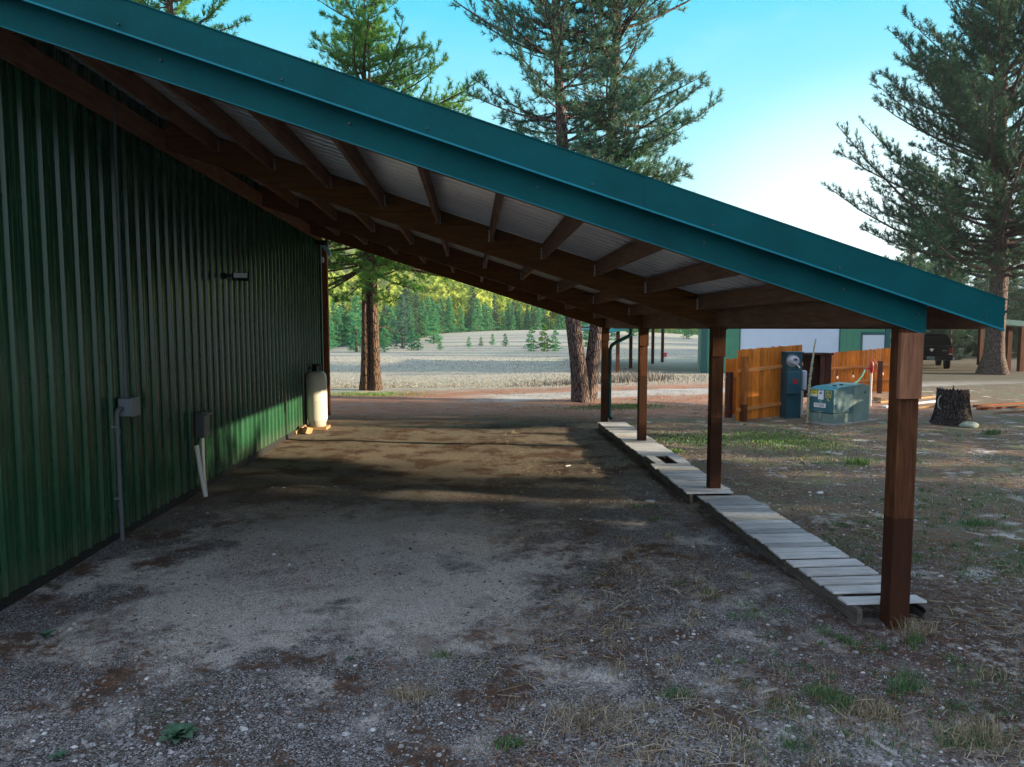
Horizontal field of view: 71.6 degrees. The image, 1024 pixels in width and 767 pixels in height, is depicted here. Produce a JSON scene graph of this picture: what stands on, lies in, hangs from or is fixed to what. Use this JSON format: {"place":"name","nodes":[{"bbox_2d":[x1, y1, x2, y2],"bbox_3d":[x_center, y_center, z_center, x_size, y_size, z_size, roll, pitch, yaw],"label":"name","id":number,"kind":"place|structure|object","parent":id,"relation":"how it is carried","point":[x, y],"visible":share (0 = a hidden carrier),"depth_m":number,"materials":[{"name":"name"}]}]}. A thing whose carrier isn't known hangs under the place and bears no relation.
{"place":"outdoors","nodes":[
{"label":"outdoors","id":0,"kind":"place"},
{"bbox_2d":[47,750,67,757],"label":"broadleaf weed","id":1,"kind":"object","parent":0,"point":[59,754],"visible":1,"depth_m":3.60,"materials":[{"name":"green plant"}]},
{"bbox_2d":[0,245,1023,766],"bbox_3d":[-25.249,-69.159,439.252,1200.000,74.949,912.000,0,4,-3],"label":"ground","id":2,"kind":"structure","parent":0,"point":[358,613],"depth_m":6.03,"materials":[{"name":"gravel"}]},
{"bbox_2d":[157,722,200,743],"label":"broadleaf weed","id":3,"kind":"object","parent":2,"relation":"on","point":[175,732],"visible":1,"depth_m":3.80,"materials":[{"name":"green plant"}]},
{"bbox_2d":[132,0,253,35],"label":"pine tree","id":4,"kind":"object","parent":2,"relation":"on","point":[167,7],"visible":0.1,"depth_m":24.24,"materials":[{"name":"green plant"}]},
{"bbox_2d":[201,438,207,493],"bbox_3d":[-4.102,1.119,9.460,0.051,0.816,0.152,-3,6,-37],"label":"conduit","id":5,"kind":"object","parent":2,"relation":"on","point":[203,454],"visible":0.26,"depth_m":9.46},
{"bbox_2d":[307,425,329,429],"bbox_3d":[-4.301,0.976,15.663,0.500,0.075,0.440,0,4,-3],"label":"plank","id":6,"kind":"object","parent":2,"relation":"on","point":[326,427],"visible":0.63,"depth_m":15.45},
{"bbox_2d":[306,364,327,426],"bbox_3d":[-4.300,0.256,15.625,0.453,1.364,0.437,-1,5,-17],"label":"gas cylinder","id":7,"kind":"object","parent":6,"relation":"on","point":[317,408],"visible":1,"depth_m":15.46,"materials":[{"name":"beige metal"}]},
{"bbox_2d":[321,245,330,414],"bbox_3d":[-5.371,-1.302,17.841,1.710,4.440,0.310,0,4,-3],"label":"porch frame","id":8,"kind":"object","parent":2,"relation":"on","point":[325,251],"visible":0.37,"depth_m":17.86,"materials":[{"name":"wood"}]},
{"bbox_2d":[333,309,346,346],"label":"young pine","id":9,"kind":"object","parent":2,"relation":"on","point":[338,322],"visible":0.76,"depth_m":75.66,"materials":[{"name":"green plant"}]},
{"bbox_2d":[337,307,348,344],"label":"young pine","id":10,"kind":"object","parent":2,"relation":"on","point":[343,314],"visible":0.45,"depth_m":77.30,"materials":[{"name":"green plant"}]},
{"bbox_2d":[342,311,354,345],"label":"bushy pine","id":11,"kind":"object","parent":2,"relation":"on","point":[348,323],"visible":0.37,"depth_m":77.11,"materials":[{"name":"green plant"}]},
{"bbox_2d":[345,294,361,351],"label":"young pine","id":12,"kind":"object","parent":2,"relation":"on","point":[354,324],"visible":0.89,"depth_m":63.00,"materials":[{"name":"green plant"}]},
{"bbox_2d":[331,390,434,397],"bbox_3d":[-5.167,0.327,23.833,5.988,0.099,3.314,0,4,-3],"label":"grass patch","id":13,"kind":"object","parent":2,"relation":"on","point":[369,394],"visible":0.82,"depth_m":23.70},
{"bbox_2d":[378,301,391,344],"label":"tall pine","id":14,"kind":"object","parent":2,"relation":"on","point":[384,311],"visible":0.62,"depth_m":75.87,"materials":[{"name":"green plant"}]},
{"bbox_2d":[379,328,391,351],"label":"bushy pine","id":15,"kind":"object","parent":2,"relation":"on","point":[383,336],"visible":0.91,"depth_m":62.23,"materials":[{"name":"green plant"}]},
{"bbox_2d":[300,0,491,390],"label":"pine tree","id":16,"kind":"object","parent":2,"relation":"on","point":[373,268],"visible":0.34,"depth_m":24.08,"materials":[{"name":"green plant"}]},
{"bbox_2d":[389,307,410,341],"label":"bushy pine","id":17,"kind":"object","parent":2,"relation":"on","point":[399,334],"visible":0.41,"depth_m":80.58,"materials":[{"name":"green plant"}]},
{"bbox_2d":[387,293,417,348],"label":"spruce tree","id":18,"kind":"object","parent":2,"relation":"on","point":[399,324],"visible":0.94,"depth_m":69.06,"materials":[{"name":"plant"}]},
{"bbox_2d":[392,281,418,342],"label":"tall pine","id":19,"kind":"object","parent":2,"relation":"on","point":[405,293],"visible":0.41,"depth_m":81.56,"materials":[{"name":"green plant"}]},
{"bbox_2d":[374,679,447,707],"bbox_3d":[-0.588,1.846,4.249,0.584,0.099,0.314,2,5,23],"label":"grass tuft","id":20,"kind":"object","parent":2,"relation":"on","point":[413,696],"visible":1,"depth_m":4.26,"materials":[{"name":"plant"}]},
{"bbox_2d":[404,329,418,349],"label":"bushy pine","id":21,"kind":"object","parent":2,"relation":"on","point":[410,345],"visible":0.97,"depth_m":65.41,"materials":[{"name":"green plant"}]},
{"bbox_2d":[403,280,420,329],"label":"tall pine","id":22,"kind":"object","parent":2,"relation":"on","point":[415,312],"visible":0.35,"depth_m":85.45,"materials":[{"name":"green plant"}]},
{"bbox_2d":[412,296,424,334],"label":"tall pine","id":23,"kind":"object","parent":2,"relation":"on","point":[418,304],"visible":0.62,"depth_m":92.02,"materials":[{"name":"green plant"}]},
{"bbox_2d":[415,301,429,337],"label":"young pine","id":24,"kind":"object","parent":2,"relation":"on","point":[425,317],"visible":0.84,"depth_m":92.58,"materials":[{"name":"green plant"}]},
{"bbox_2d":[423,296,438,333],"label":"young pine","id":25,"kind":"object","parent":2,"relation":"on","point":[427,306],"visible":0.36,"depth_m":99.28,"materials":[{"name":"green plant"}]},
{"bbox_2d":[425,302,442,343],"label":"young pine","id":26,"kind":"object","parent":2,"relation":"on","point":[433,327],"visible":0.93,"depth_m":77.24,"materials":[{"name":"green plant"}]},
{"bbox_2d":[422,647,460,660],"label":"grass tuft","id":27,"kind":"object","parent":2,"relation":"on","point":[438,654],"visible":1,"depth_m":4.78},
{"bbox_2d":[443,296,457,332],"bbox_3d":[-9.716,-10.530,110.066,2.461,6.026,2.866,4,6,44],"label":"young pine","id":28,"kind":"object","parent":2,"relation":"on","point":[447,313],"visible":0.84,"depth_m":109.64,"materials":[{"name":"green plant"}]},
{"bbox_2d":[454,305,467,332],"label":"young pine","id":29,"kind":"object","parent":2,"relation":"on","point":[461,321],"visible":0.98,"depth_m":107.91,"materials":[{"name":"green plant"}]},
{"bbox_2d":[464,287,479,331],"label":"tall pine","id":30,"kind":"object","parent":2,"relation":"on","point":[470,309],"visible":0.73,"depth_m":115.11,"materials":[{"name":"green plant"}]},
{"bbox_2d":[469,309,478,331],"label":"young pine","id":31,"kind":"object","parent":2,"relation":"on","point":[474,328],"visible":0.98,"depth_m":111.42,"materials":[{"name":"green plant"}]},
{"bbox_2d":[471,298,485,331],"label":"young pine","id":32,"kind":"object","parent":2,"relation":"on","point":[477,317],"visible":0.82,"depth_m":113.44,"materials":[{"name":"green plant"}]},
{"bbox_2d":[484,307,498,330],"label":"bushy pine","id":33,"kind":"object","parent":2,"relation":"on","point":[489,327],"visible":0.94,"depth_m":115.65,"materials":[{"name":"green plant"}]},
{"bbox_2d":[489,295,499,330],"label":"tall pine","id":34,"kind":"object","parent":2,"relation":"on","point":[494,313],"visible":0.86,"depth_m":120.62,"materials":[{"name":"green plant"}]},
{"bbox_2d":[496,311,507,330],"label":"bushy pine","id":35,"kind":"object","parent":2,"relation":"on","point":[503,321],"visible":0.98,"depth_m":119.73,"materials":[{"name":"green plant"}]},
{"bbox_2d":[0,0,1007,628],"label":"metal shed","id":36,"kind":"structure","parent":2,"relation":"on","point":[266,166],"depth_m":6.78,"materials":[{"name":"green"}]},
{"bbox_2d":[111,406,124,540],"bbox_3d":[-4.041,0.963,7.335,0.070,1.447,0.168,0,4,-3],"label":"conduit","id":37,"kind":"object","parent":36,"relation":"attached to","point":[119,497],"visible":0.93,"depth_m":7.27,"materials":[{"name":"metal"}]},
{"bbox_2d":[113,101,127,397],"bbox_3d":[-4.043,-1.357,7.319,0.037,3.025,0.037,2,5,19],"label":"conduit","id":38,"kind":"object","parent":36,"relation":"attached to","point":[118,220],"visible":1,"depth_m":7.31,"materials":[{"name":"metal"}]},
{"bbox_2d":[118,397,140,416],"bbox_3d":[-4.013,0.243,7.445,0.142,0.195,0.190,0,4,-3],"label":"junction box","id":39,"kind":"object","parent":36,"relation":"attached to","point":[131,405],"visible":0.92,"depth_m":7.36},
{"bbox_2d":[194,445,207,496],"bbox_3d":[-4.074,1.170,9.315,0.150,0.737,0.057,-2,5,-22],"label":"conduit","id":40,"kind":"object","parent":36,"relation":"attached to","point":[200,471],"visible":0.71,"depth_m":9.29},
{"bbox_2d":[195,411,211,445],"bbox_3d":[-4.091,0.589,9.375,0.160,0.422,0.321,0,4,-3],"label":"disconnect box","id":41,"kind":"object","parent":36,"relation":"attached to","point":[202,424],"visible":1,"depth_m":9.34,"materials":[{"name":"black plastic"}]},
{"bbox_2d":[223,272,248,280],"bbox_3d":[-4.086,-1.589,10.544,0.363,0.122,0.151,0,4,-3],"label":"flood light","id":42,"kind":"object","parent":36,"relation":"attached to","point":[239,276],"visible":1,"depth_m":10.51,"materials":[{"name":"black plastic"}]},
{"bbox_2d":[484,732,531,753],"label":"grass tuft","id":43,"kind":"object","parent":2,"relation":"on","point":[506,739],"visible":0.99,"depth_m":3.78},
{"bbox_2d":[324,168,697,336],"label":"hillside wood","id":44,"kind":"object","parent":2,"relation":"on","point":[457,292],"visible":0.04,"depth_m":144.34,"materials":[{"name":"plant"}]},
{"bbox_2d":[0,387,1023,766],"bbox_3d":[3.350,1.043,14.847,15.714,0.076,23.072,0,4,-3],"label":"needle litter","id":45,"kind":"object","parent":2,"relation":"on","point":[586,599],"visible":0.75,"depth_m":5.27,"materials":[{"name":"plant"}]},
{"bbox_2d":[513,304,525,329],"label":"young pine","id":46,"kind":"object","parent":2,"relation":"on","point":[519,318],"visible":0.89,"depth_m":123.02,"materials":[{"name":"green plant"}]},
{"bbox_2d":[522,327,539,350],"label":"young pine","id":47,"kind":"object","parent":2,"relation":"on","point":[531,345],"visible":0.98,"depth_m":62.02,"materials":[{"name":"green plant"}]},
{"bbox_2d":[533,307,543,329],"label":"young pine","id":48,"kind":"object","parent":2,"relation":"on","point":[538,323],"visible":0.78,"depth_m":120.97,"materials":[{"name":"green plant"}]},
{"bbox_2d":[536,324,553,350],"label":"young pine","id":49,"kind":"object","parent":2,"relation":"on","point":[543,346],"visible":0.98,"depth_m":62.05,"materials":[{"name":"green plant"}]},
{"bbox_2d":[548,329,563,350],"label":"young pine","id":50,"kind":"object","parent":2,"relation":"on","point":[554,345],"visible":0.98,"depth_m":62.19,"materials":[{"name":"green plant"}]},
{"bbox_2d":[487,370,675,387],"bbox_3d":[2.667,-0.315,29.890,9.719,0.438,4.358,-3,5,-30],"label":"dry brush","id":51,"kind":"object","parent":2,"relation":"on","point":[630,377],"visible":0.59,"depth_m":29.23,"materials":[{"name":"plant"}]},
{"bbox_2d":[449,0,724,402],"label":"pine tree","id":52,"kind":"object","parent":2,"relation":"on","point":[617,101],"visible":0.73,"depth_m":20.28,"materials":[{"name":"green plant"}]},
{"bbox_2d":[503,682,683,744],"bbox_3d":[0.437,1.837,4.001,1.034,0.104,0.659,0,4,-3],"label":"grass tuft","id":53,"kind":"object","parent":2,"relation":"on","point":[582,721],"visible":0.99,"depth_m":3.97,"materials":[{"name":"plant"}]},
{"bbox_2d":[581,322,615,346],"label":"bushy pine","id":54,"kind":"object","parent":2,"relation":"on","point":[585,338],"visible":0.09,"depth_m":70.55,"materials":[{"name":"green plant"}]},
{"bbox_2d":[518,403,699,409],"bbox_3d":[2.962,0.645,19.800,5.698,0.091,2.077,0,4,-3],"label":"grass patch","id":55,"kind":"object","parent":2,"relation":"on","point":[614,407],"visible":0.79,"depth_m":19.74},
{"bbox_2d":[581,324,663,372],"bbox_3d":[7.142,-2.476,41.285,5.900,3.160,13.040,0,4,-3],"label":"open lean to","id":56,"kind":"object","parent":2,"relation":"on","point":[586,328],"visible":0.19,"depth_m":39.05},
{"bbox_2d":[597,422,655,448],"bbox_3d":[2.256,1.020,14.303,0.622,0.157,2.740,0,4,-3],"label":"wooden pallet","id":57,"kind":"object","parent":2,"relation":"on","point":[620,433],"visible":0.8,"depth_m":14.21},
{"bbox_2d":[574,402,683,408],"bbox_3d":[3.247,0.602,20.337,3.215,0.087,1.947,0,4,-3],"label":"grass patch","id":58,"kind":"object","parent":2,"relation":"on","point":[622,404],"visible":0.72,"depth_m":20.25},
{"bbox_2d":[624,442,689,471],"bbox_3d":[2.377,1.209,11.873,0.621,0.156,2.060,0,4,-3],"label":"wooden pallet","id":59,"kind":"object","parent":2,"relation":"on","point":[647,454],"visible":0.91,"depth_m":11.77,"materials":[{"name":"wood"}]},
{"bbox_2d":[646,682,702,700],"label":"grass tuft","id":60,"kind":"object","parent":2,"relation":"on","point":[672,691],"visible":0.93,"depth_m":4.24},
{"bbox_2d":[650,463,732,503],"bbox_3d":[2.450,1.365,9.860,0.620,0.157,1.900,0,4,-3],"label":"wooden pallet","id":61,"kind":"object","parent":2,"relation":"on","point":[686,481],"visible":0.74,"depth_m":9.68,"materials":[{"name":"wood"}]},
{"bbox_2d":[649,429,766,446],"bbox_3d":[3.595,1.084,14.166,3.254,0.097,2.571,0,4,-3],"label":"grass patch","id":62,"kind":"object","parent":2,"relation":"on","point":[678,435],"visible":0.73,"depth_m":14.10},
{"bbox_2d":[724,358,736,417],"bbox_3d":[5.806,0.132,17.884,1.059,1.574,0.160,-2,5,-28],"label":"wooden fence","id":63,"kind":"object","parent":2,"relation":"on","point":[730,387],"visible":0.42,"depth_m":17.67,"materials":[{"name":"brown wood"}]},
{"bbox_2d":[462,403,1023,766],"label":"straw","id":64,"kind":"object","parent":2,"relation":"on","point":[704,750],"visible":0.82,"depth_m":5.31,"materials":[{"name":"plant"}]},
{"bbox_2d":[736,345,802,421],"bbox_3d":[6.356,0.015,17.331,2.441,1.892,0.160,-3,5,-33],"label":"wooden fence","id":65,"kind":"object","parent":2,"relation":"on","point":[758,385],"visible":0.81,"depth_m":17.15,"materials":[{"name":"brown wood"}]},
{"bbox_2d":[697,495,848,573],"bbox_3d":[2.668,1.540,7.585,0.648,0.157,2.400,0,4,-3],"label":"wooden pallet","id":66,"kind":"object","parent":2,"relation":"on","point":[777,539],"visible":0.94,"depth_m":7.24,"materials":[{"name":"wood"}]},
{"bbox_2d":[685,424,879,463],"bbox_3d":[5.277,1.052,14.522,4.618,0.112,6.576,0,4,-3],"label":"grass patch","id":67,"kind":"object","parent":2,"relation":"on","point":[786,437],"visible":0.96,"depth_m":13.84,"materials":[{"name":"plant"}]},
{"bbox_2d":[779,351,803,418],"bbox_3d":[6.872,0.061,17.431,0.480,1.685,0.486,-1,4,-9],"label":"meter pedestal","id":68,"kind":"object","parent":2,"relation":"on","point":[791,383],"visible":0.95,"depth_m":17.36,"materials":[{"name":"metal"}]},
{"bbox_2d":[800,339,816,422],"bbox_3d":[6.898,-0.025,16.510,0.276,2.022,0.205,-2,5,-26],"label":"mullein stalk","id":69,"kind":"object","parent":2,"relation":"on","point":[808,394],"visible":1,"depth_m":16.50,"materials":[{"name":"brown plant"}]},
{"bbox_2d":[598,408,1023,766],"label":"dry grass","id":70,"kind":"structure","parent":2,"relation":"on","point":[725,678],"depth_m":4.22,"materials":[{"name":"plant"}]},
{"bbox_2d":[788,679,845,705],"bbox_3d":[1.846,1.839,4.264,0.356,0.088,0.230,1,4,10],"label":"grass tuft","id":71,"kind":"object","parent":2,"relation":"on","point":[812,690],"visible":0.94,"depth_m":4.26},
{"bbox_2d":[802,352,833,396],"bbox_3d":[7.986,-0.015,18.940,0.920,1.605,0.500,0,4,-3],"label":"wooden cabinet","id":72,"kind":"object","parent":2,"relation":"on","point":[821,373],"visible":0.4,"depth_m":18.80,"materials":[{"name":"brown wood"}]},
{"bbox_2d":[616,399,1023,766],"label":"grass","id":73,"kind":"structure","parent":2,"relation":"on","point":[791,743],"depth_m":4.59,"materials":[{"name":"plant"}]},
{"bbox_2d":[804,382,876,425],"bbox_3d":[7.806,0.468,16.809,1.680,0.950,0.770,-3,5,-31],"label":"transformer","id":74,"kind":"object","parent":2,"relation":"on","point":[838,403],"visible":1,"depth_m":16.41,"materials":[{"name":"metal"}]},
{"bbox_2d":[818,689,863,711],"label":"grass tuft","id":75,"kind":"object","parent":2,"relation":"on","point":[845,701],"visible":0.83,"depth_m":4.17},
{"bbox_2d":[786,559,930,625],"bbox_3d":[2.793,1.679,5.820,0.641,0.153,1.110,0,4,-4],"label":"wooden pallet","id":76,"kind":"object","parent":2,"relation":"on","point":[858,581],"visible":0.84,"depth_m":5.76,"materials":[{"name":"wood"}]},
{"bbox_2d":[831,348,890,392],"bbox_3d":[11.655,-0.433,24.222,3.904,1.722,0.160,1,4,7],"label":"wooden fence","id":77,"kind":"object","parent":2,"relation":"on","point":[848,363],"visible":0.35,"depth_m":24.23,"materials":[{"name":"brown wood"}]},
{"bbox_2d":[845,456,885,465],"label":"grass tuft","id":78,"kind":"object","parent":2,"relation":"on","point":[852,461],"visible":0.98,"depth_m":11.59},
{"bbox_2d":[865,359,877,405],"bbox_3d":[10.246,-0.011,20.275,0.383,1.390,0.110,0,4,-3],"label":"yard hydrant","id":79,"kind":"object","parent":2,"relation":"on","point":[871,368],"visible":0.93,"depth_m":20.24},
{"bbox_2d":[834,691,934,722],"bbox_3d":[2.122,1.842,4.087,0.538,0.121,0.345,-2,5,-24],"label":"grass tuft","id":80,"kind":"object","parent":2,"relation":"on","point":[875,716],"visible":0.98,"depth_m":4.05,"materials":[{"name":"plant"}]},
{"bbox_2d":[872,740,900,756],"bbox_3d":[1.963,1.916,3.726,0.030,0.008,0.160,-2,5,-27],"label":"wood chip","id":81,"kind":"object","parent":2,"relation":"on","point":[888,749],"visible":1,"depth_m":3.72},
{"bbox_2d":[875,671,929,695],"bbox_3d":[2.406,1.846,4.377,0.360,0.100,0.220,-2,5,-20],"label":"grass tuft","id":82,"kind":"object","parent":2,"relation":"on","point":[901,686],"visible":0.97,"depth_m":4.37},
{"bbox_2d":[884,154,945,277],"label":"pine tree","id":83,"kind":"object","parent":2,"relation":"on","point":[911,257],"visible":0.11,"depth_m":49.43,"materials":[{"name":"green plant"}]},
{"bbox_2d":[902,629,928,646],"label":"grass tuft","id":84,"kind":"object","parent":2,"relation":"on","point":[913,639],"visible":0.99,"depth_m":5.00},
{"bbox_2d":[820,0,1023,374],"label":"pine tree","id":85,"kind":"object","parent":2,"relation":"on","point":[1001,160],"visible":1,"depth_m":32.97,"materials":[{"name":"green plant"}]},
{"bbox_2d":[891,613,954,640],"bbox_3d":[2.962,1.737,5.097,0.609,0.155,0.439,0,4,-3],"label":"grass tuft","id":86,"kind":"object","parent":2,"relation":"on","point":[921,630],"visible":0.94,"depth_m":5.12,"materials":[{"name":"plant"}]},
{"bbox_2d":[923,334,952,368],"bbox_3d":[23.761,-1.901,40.726,2.000,1.900,5.712,2,5,25],"label":"pickup truck","id":87,"kind":"object","parent":2,"relation":"on","point":[938,348],"visible":0.55,"depth_m":38.22,"materials":[{"name":"black paint"}]},
{"bbox_2d":[925,177,974,333],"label":"pine tree","id":88,"kind":"object","parent":2,"relation":"on","point":[941,270],"visible":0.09,"depth_m":53.57,"materials":[{"name":"green plant"}]},
{"bbox_2d":[929,385,972,426],"bbox_3d":[10.151,0.501,16.376,0.951,0.971,0.949,2,5,27],"label":"tree stump","id":89,"kind":"object","parent":2,"relation":"on","point":[955,407],"visible":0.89,"depth_m":16.10,"materials":[{"name":"wood"}]},
{"bbox_2d":[922,154,988,334],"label":"pine tree","id":90,"kind":"object","parent":2,"relation":"on","point":[967,280],"visible":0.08,"depth_m":52.86,"materials":[{"name":"green plant"}]},
{"bbox_2d":[940,273,973,359],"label":"pine tree","id":91,"kind":"object","parent":2,"relation":"on","point":[956,334],"visible":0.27,"depth_m":48.89,"materials":[{"name":"green plant"}]},
{"bbox_2d":[959,421,978,427],"bbox_3d":[10.217,0.939,15.862,0.397,0.196,0.271,2,5,22],"label":"rock","id":92,"kind":"object","parent":2,"relation":"on","point":[967,424],"visible":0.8,"depth_m":15.79,"materials":[{"name":"stone"}]},
{"bbox_2d":[932,721,1010,755],"bbox_3d":[2.399,1.858,3.761,0.390,0.112,0.265,2,5,19],"label":"grass tuft","id":93,"kind":"object","parent":2,"relation":"on","point":[987,745],"visible":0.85,"depth_m":3.74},
{"bbox_2d":[957,270,986,355],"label":"pine tree","id":94,"kind":"object","parent":2,"relation":"on","point":[974,286],"visible":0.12,"depth_m":56.20,"materials":[{"name":"green plant"}]},
{"bbox_2d":[925,710,1023,757],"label":"grass tuft","id":95,"kind":"object","parent":2,"relation":"on","point":[960,729],"visible":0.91,"depth_m":3.76,"materials":[{"name":"plant"}]},
{"bbox_2d":[952,515,1003,526],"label":"grass tuft","id":96,"kind":"object","parent":2,"relation":"on","point":[973,522],"visible":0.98,"depth_m":7.98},
{"bbox_2d":[966,263,990,347],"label":"pine tree","id":97,"kind":"object","parent":2,"relation":"on","point":[979,287],"visible":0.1,"depth_m":50.55,"materials":[{"name":"green plant"}]},
{"bbox_2d":[964,229,1023,357],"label":"pine tree","id":98,"kind":"object","parent":2,"relation":"on","point":[1012,315],"visible":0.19,"depth_m":53.67,"materials":[{"name":"green plant"}]},
{"bbox_2d":[973,402,1023,406],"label":"board","id":99,"kind":"object","parent":2,"relation":"on","point":[997,404],"visible":1,"depth_m":20.28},
{"bbox_2d":[976,319,1023,371],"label":"open carport","id":100,"kind":"object","parent":2,"relation":"on","point":[1010,324],"visible":0.26,"depth_m":36.61,"materials":[{"name":"wood"}]},
{"bbox_2d":[976,406,1023,408],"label":"board","id":101,"kind":"object","parent":2,"relation":"on","point":[1001,407],"visible":1,"depth_m":19.50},
{"bbox_2d":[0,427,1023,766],"bbox_3d":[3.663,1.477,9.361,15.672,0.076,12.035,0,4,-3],"label":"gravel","id":102,"kind":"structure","parent":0,"point":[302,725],"depth_m":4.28,"materials":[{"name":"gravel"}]},
{"bbox_2d":[330,341,724,387],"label":"meadow grass","id":103,"kind":"structure","parent":0,"point":[511,384],"depth_m":33.55,"materials":[{"name":"plant"}]},
{"bbox_2d":[144,0,1023,286],"label":"sky","id":104,"kind":"structure","parent":0,"point":[787,70],"materials":[{"name":"blue"}]},
{"bbox_2d":[698,329,890,374],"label":"green garage","id":105,"kind":"structure","parent":0,"point":[836,340],"depth_m":34.08,"materials":[{"name":"metal"}]},
{"bbox_2d":[740,329,838,366],"bbox_3d":[13.344,-1.949,34.226,4.457,3.000,0.040,1,5,14],"label":"sectional door","id":106,"kind":"structure","parent":105,"relation":"in","point":[827,341],"depth_m":34.13,"materials":[{"name":"metal"}]},
{"bbox_2d":[862,335,884,371],"bbox_3d":[16.962,-1.342,33.376,0.940,1.880,0.040,1,5,14],"label":"entry door","id":107,"kind":"structure","parent":105,"relation":"in","point":[872,342],"depth_m":33.32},
{"bbox_3d":[7.256,0.519,17.835,0.044,0.710,0.044,0,4,-3],"label":"conduit","id":108,"kind":"object","parent":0,"visible":0},
{"bbox_2d":[801,370,806,389],"bbox_3d":[7.296,-0.085,17.800,0.120,0.500,0.220,0,4,-3],"label":"utility box","id":109,"kind":"object","parent":108,"relation":"on","point":[804,381],"visible":0.69,"depth_m":17.70,"materials":[{"name":"grey plastic"}]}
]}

